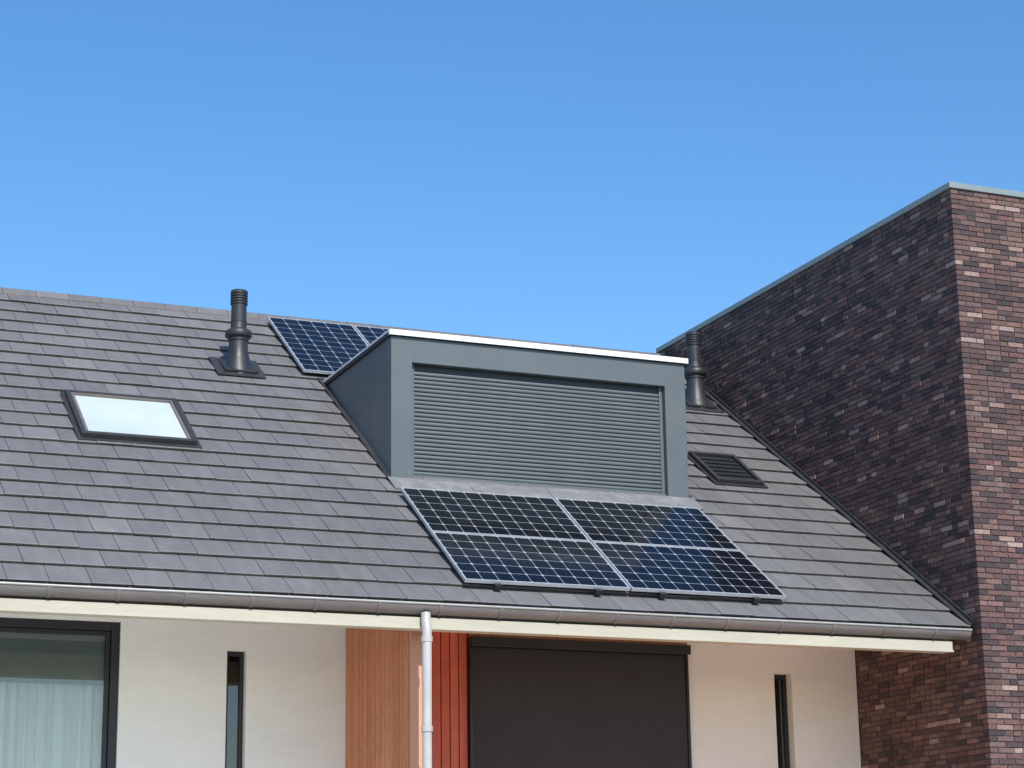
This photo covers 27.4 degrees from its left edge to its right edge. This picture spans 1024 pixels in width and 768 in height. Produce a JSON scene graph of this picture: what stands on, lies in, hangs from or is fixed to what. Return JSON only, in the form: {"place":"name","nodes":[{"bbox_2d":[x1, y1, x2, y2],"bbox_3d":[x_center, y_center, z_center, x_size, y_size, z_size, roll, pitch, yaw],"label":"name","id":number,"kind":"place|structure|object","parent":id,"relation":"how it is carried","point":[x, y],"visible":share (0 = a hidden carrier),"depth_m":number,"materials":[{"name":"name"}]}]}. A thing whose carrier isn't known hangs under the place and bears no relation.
{"place":"outdoors","nodes":[
{"label":"outdoors","id":0,"kind":"place"},
{"bbox_2d":[75,395,186,437],"bbox_3d":[-4.441,0.402,24.418,1.170,0.705,1.003,5,-16,-22],"label":"glass","id":1,"kind":"object","parent":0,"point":[129,416],"visible":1,"depth_m":24.43,"materials":[{"name":"white glass"}]},
{"bbox_2d":[346,628,409,767],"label":"partition battens","id":2,"kind":"object","parent":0,"point":[377,698],"visible":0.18,"depth_m":22.43,"materials":[{"name":"brown wood"}]},
{"bbox_2d":[410,631,421,767],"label":"partition end board","id":3,"kind":"object","parent":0,"point":[415,700],"visible":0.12,"depth_m":21.47,"materials":[{"name":"brown wood"}]},
{"bbox_2d":[0,293,970,627],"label":"roof tiles","id":4,"kind":"object","parent":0,"point":[278,483],"visible":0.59,"depth_m":23.68,"materials":[{"name":"grey tile"}]},
{"bbox_2d":[64,389,197,445],"bbox_3d":[-4.442,0.408,24.419,1.330,0.863,1.179,5,-16,-22],"label":"roof window","id":5,"kind":"structure","parent":4,"relation":"in","point":[193,441],"depth_m":23.98,"materials":[{"name":"grey metal"}]},
{"bbox_2d":[71,392,190,438],"bbox_3d":[-4.443,0.413,24.421,1.216,0.792,1.082,5,-16,-22],"label":"sash","id":6,"kind":"object","parent":5,"relation":"attached to","point":[136,399],"visible":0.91,"depth_m":24.79,"materials":[{"name":"metal"}]},
{"bbox_2d":[688,451,763,485],"bbox_3d":[2.763,1.113,27.229,0.680,0.614,0.823,5,-16,-22],"label":"roof window","id":7,"kind":"structure","parent":4,"relation":"in","point":[758,480],"depth_m":27.10,"materials":[{"name":"grey metal"}]},
{"bbox_2d":[698,456,752,478],"bbox_3d":[2.764,1.109,27.228,0.560,0.477,0.678,5,-16,-22],"label":"glass","id":8,"kind":"object","parent":7,"relation":"in","point":[725,468],"visible":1,"depth_m":27.28,"materials":[{"name":"black glass"}]},
{"bbox_2d":[699,457,754,479],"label":"shutter slats","id":9,"kind":"object","parent":7,"relation":"in","point":[726,467],"visible":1,"depth_m":27.21,"materials":[{"name":"plastic"}]},
{"bbox_2d":[0,0,1023,352],"label":"sky","id":10,"kind":"structure","parent":0,"point":[611,174],"materials":[{"name":"blue"}]},
{"label":"ground","id":11,"kind":"structure","parent":0,"visible":0},
{"bbox_2d":[660,189,1023,767],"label":"brick courses","id":12,"kind":"object","parent":11,"relation":"on","point":[754,348],"visible":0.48,"depth_m":25.22,"materials":[{"name":"brown brick"}]},
{"bbox_2d":[670,189,1023,767],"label":"mortar wall","id":13,"kind":"structure","parent":11,"relation":"on","point":[1010,383],"depth_m":24.99,"materials":[{"name":"brown brick"}]},
{"bbox_3d":[-4.591,7.232,25.638,16.030,2.340,16.300,5,-16,-22],"label":"lower storey","id":14,"kind":"object","parent":11,"relation":"on","visible":0},
{"bbox_2d":[0,613,860,767],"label":"white facade","id":15,"kind":"structure","parent":14,"relation":"on","point":[172,684],"depth_m":23.26,"materials":[{"name":"paint"}]},
{"bbox_2d":[0,682,103,767],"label":"curtain","id":16,"kind":"object","parent":15,"relation":"hanging from","point":[48,725],"visible":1,"depth_m":22.34,"materials":[{"name":"fabric"}]},
{"bbox_2d":[0,632,104,684],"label":"roller blind","id":17,"kind":"object","parent":15,"relation":"attached to","point":[48,658],"visible":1,"depth_m":22.44,"materials":[{"name":"grey fabric"}]},
{"bbox_2d":[0,618,119,767],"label":"window frame","id":18,"kind":"object","parent":15,"relation":"attached to","point":[110,631],"visible":1,"depth_m":22.46,"materials":[{"name":"black metal"}]},
{"bbox_2d":[225,652,243,767],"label":"slit window frame","id":19,"kind":"object","parent":15,"relation":"attached to","point":[240,655],"visible":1,"depth_m":23.05,"materials":[{"name":"black metal"}]},
{"bbox_2d":[345,628,468,767],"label":"cladding backing","id":20,"kind":"object","parent":15,"relation":"attached to","point":[467,703],"visible":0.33,"depth_m":24.00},
{"bbox_2d":[432,632,467,767],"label":"red cladding boards","id":21,"kind":"object","parent":20,"relation":"attached to","point":[449,706],"visible":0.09,"depth_m":23.91,"materials":[{"name":"red wood"}]},
{"bbox_2d":[467,633,684,647],"bbox_3d":[0.782,3.048,24.732,2.795,0.220,0.045,5,-16,-22],"label":"cedar cladding band","id":22,"kind":"object","parent":15,"relation":"attached to","point":[577,639],"visible":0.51,"depth_m":24.70,"materials":[{"name":"brown wood"}]},
{"bbox_2d":[467,636,691,767],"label":"zip screen cassette","id":23,"kind":"object","parent":15,"relation":"attached to","point":[570,645],"visible":1,"depth_m":24.52,"materials":[{"name":"black metal"}]},
{"bbox_2d":[472,647,688,767],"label":"zip screen fabric","id":24,"kind":"object","parent":23,"relation":"attached to","point":[550,709],"visible":1,"depth_m":24.45,"materials":[{"name":"black fabric"}]},
{"bbox_2d":[774,675,789,767],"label":"slit window frame","id":25,"kind":"object","parent":15,"relation":"attached to","point":[785,720],"visible":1,"depth_m":25.69,"materials":[{"name":"black metal"}]},
{"bbox_2d":[226,657,782,767],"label":"interior wall","id":26,"kind":"structure","parent":14,"relation":"on","point":[232,712],"depth_m":23.94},
{"bbox_3d":[7.818,-1.015,30.319,8.548,0.028,7.599,5,-16,-22],"label":"flat roof","id":27,"kind":"object","parent":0,"visible":0},
{"bbox_2d":[656,181,1023,352],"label":"roof coping","id":28,"kind":"object","parent":27,"relation":"on","point":[873,228],"visible":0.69,"depth_m":27.03,"materials":[{"name":"metal"}]},
{"bbox_3d":[-7.707,6.726,33.403,16.030,2.655,0.300,5,-16,-22],"label":"rear wall","id":29,"kind":"object","parent":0,"visible":0},
{"bbox_2d":[132,586,962,627],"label":"roof deck","id":30,"kind":"structure","parent":29,"relation":"on","point":[743,616],"depth_m":23.96,"materials":[{"name":"grey"}]},
{"bbox_2d":[60,391,201,448],"bbox_3d":[-4.439,0.413,24.411,1.420,0.851,1.224,5,-16,-22],"label":"flashing","id":31,"kind":"object","parent":30,"relation":"on","point":[72,419],"visible":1,"depth_m":23.89,"materials":[{"name":"grey metal"}]},
{"bbox_2d":[208,289,265,378],"bbox_3d":[-3.538,-0.566,27.088,0.630,1.340,0.525,5,-16,-22],"label":"vent pipe","id":32,"kind":"object","parent":30,"relation":"on","point":[236,361],"visible":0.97,"depth_m":26.99,"materials":[{"name":"plastic"}]},
{"bbox_2d":[267,316,367,377],"bbox_3d":[-2.474,-0.462,28.390,1.240,1.299,1.812,5,-16,-22],"label":"solar panel","id":33,"kind":"object","parent":30,"relation":"on","point":[328,349],"visible":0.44,"depth_m":28.50,"materials":[{"name":"glass"}]},
{"bbox_2d":[0,287,661,355],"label":"ridge tiles","id":34,"kind":"object","parent":30,"relation":"on","point":[122,302],"visible":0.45,"depth_m":29.02,"materials":[{"name":"concrete"}]},
{"bbox_2d":[353,325,388,344],"bbox_3d":[-1.316,-0.355,28.861,1.240,1.299,1.812,5,-16,-22],"label":"solar panel","id":35,"kind":"object","parent":30,"relation":"on","point":[369,335],"visible":0.14,"depth_m":29.42,"materials":[{"name":"glass"}]},
{"bbox_2d":[0,580,952,653],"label":"fascia board","id":36,"kind":"object","parent":30,"relation":"attached to","point":[58,604],"visible":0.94,"depth_m":21.52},
{"bbox_2d":[0,608,953,651],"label":"fascia drip trim","id":37,"kind":"structure","parent":36,"relation":"attached to","point":[397,626],"depth_m":21.45,"materials":[{"name":"white metal"}]},
{"bbox_2d":[0,584,971,639],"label":"gutter","id":38,"kind":"object","parent":36,"relation":"attached to","point":[259,602],"visible":1,"depth_m":21.46,"materials":[{"name":"metal"}]},
{"bbox_2d":[0,581,971,630],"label":"gutter bead","id":39,"kind":"object","parent":38,"relation":"attached to","point":[384,601],"visible":1,"depth_m":21.43,"materials":[{"name":"grey metal"}]},
{"bbox_2d":[46,586,937,638],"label":"gutter brackets","id":40,"kind":"object","parent":36,"relation":"attached to","point":[441,611],"visible":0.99,"depth_m":21.59,"materials":[{"name":"grey metal"}]},
{"bbox_2d":[400,487,589,540],"bbox_3d":[-0.198,1.516,23.789,1.907,0.781,1.062,5,-16,-22],"label":"solar panel","id":41,"kind":"object","parent":30,"relation":"attached to","point":[435,510],"visible":1,"depth_m":23.77,"materials":[{"name":"glass"}]},
{"bbox_2d":[318,329,703,509],"bbox_3d":[-0.092,0.733,26.450,4.000,2.072,3.028,5,-16,-22],"label":"dormer","id":42,"kind":"object","parent":30,"relation":"on","point":[410,404],"visible":0.97,"depth_m":25.41,"materials":[{"name":"grey metal"}]},
{"bbox_2d":[431,531,630,594],"bbox_3d":[0.198,1.945,22.722,1.907,0.775,1.054,5,-16,-22],"label":"solar panel","id":43,"kind":"object","parent":30,"relation":"on","point":[497,561],"visible":1,"depth_m":22.67,"materials":[{"name":"glass"}]},
{"bbox_2d":[555,498,740,550],"bbox_3d":[1.575,1.679,24.511,1.902,0.781,1.062,5,-16,-22],"label":"solar panel","id":44,"kind":"object","parent":30,"relation":"attached to","point":[629,523],"visible":1,"depth_m":24.50,"materials":[{"name":"glass"}]},
{"bbox_2d":[592,541,786,602],"bbox_3d":[1.970,2.108,23.444,1.902,0.775,1.054,5,-16,-22],"label":"solar panel","id":45,"kind":"object","parent":30,"relation":"attached to","point":[662,571],"visible":1,"depth_m":23.39,"materials":[{"name":"glass"}]},
{"bbox_2d":[684,331,724,412],"bbox_3d":[2.594,-0.084,29.843,0.630,1.340,0.525,5,-16,-22],"label":"vent pipe","id":46,"kind":"object","parent":30,"relation":"on","point":[696,397],"visible":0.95,"depth_m":29.75,"materials":[{"name":"plastic"}]},
{"bbox_2d":[687,453,768,487],"bbox_3d":[2.767,1.116,27.220,0.760,0.595,0.854,5,-16,-22],"label":"flashing","id":47,"kind":"object","parent":30,"relation":"on","point":[703,470],"visible":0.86,"depth_m":26.86,"materials":[{"name":"grey metal"}]},
{"bbox_2d":[660,351,974,624],"bbox_3d":[3.746,1.119,27.812,0.082,5.175,7.458,5,-16,-22],"label":"wall flashing","id":48,"kind":"object","parent":30,"relation":"attached to","point":[886,548],"depth_m":26.56,"materials":[{"name":"grey metal"}]},
{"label":"loggia floor","id":49,"kind":"structure","parent":0,"visible":0},
{"bbox_2d":[421,612,432,767],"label":"downpipe","id":50,"kind":"object","parent":49,"relation":"on","point":[426,641],"visible":1,"depth_m":21.05,"materials":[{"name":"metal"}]}
]}

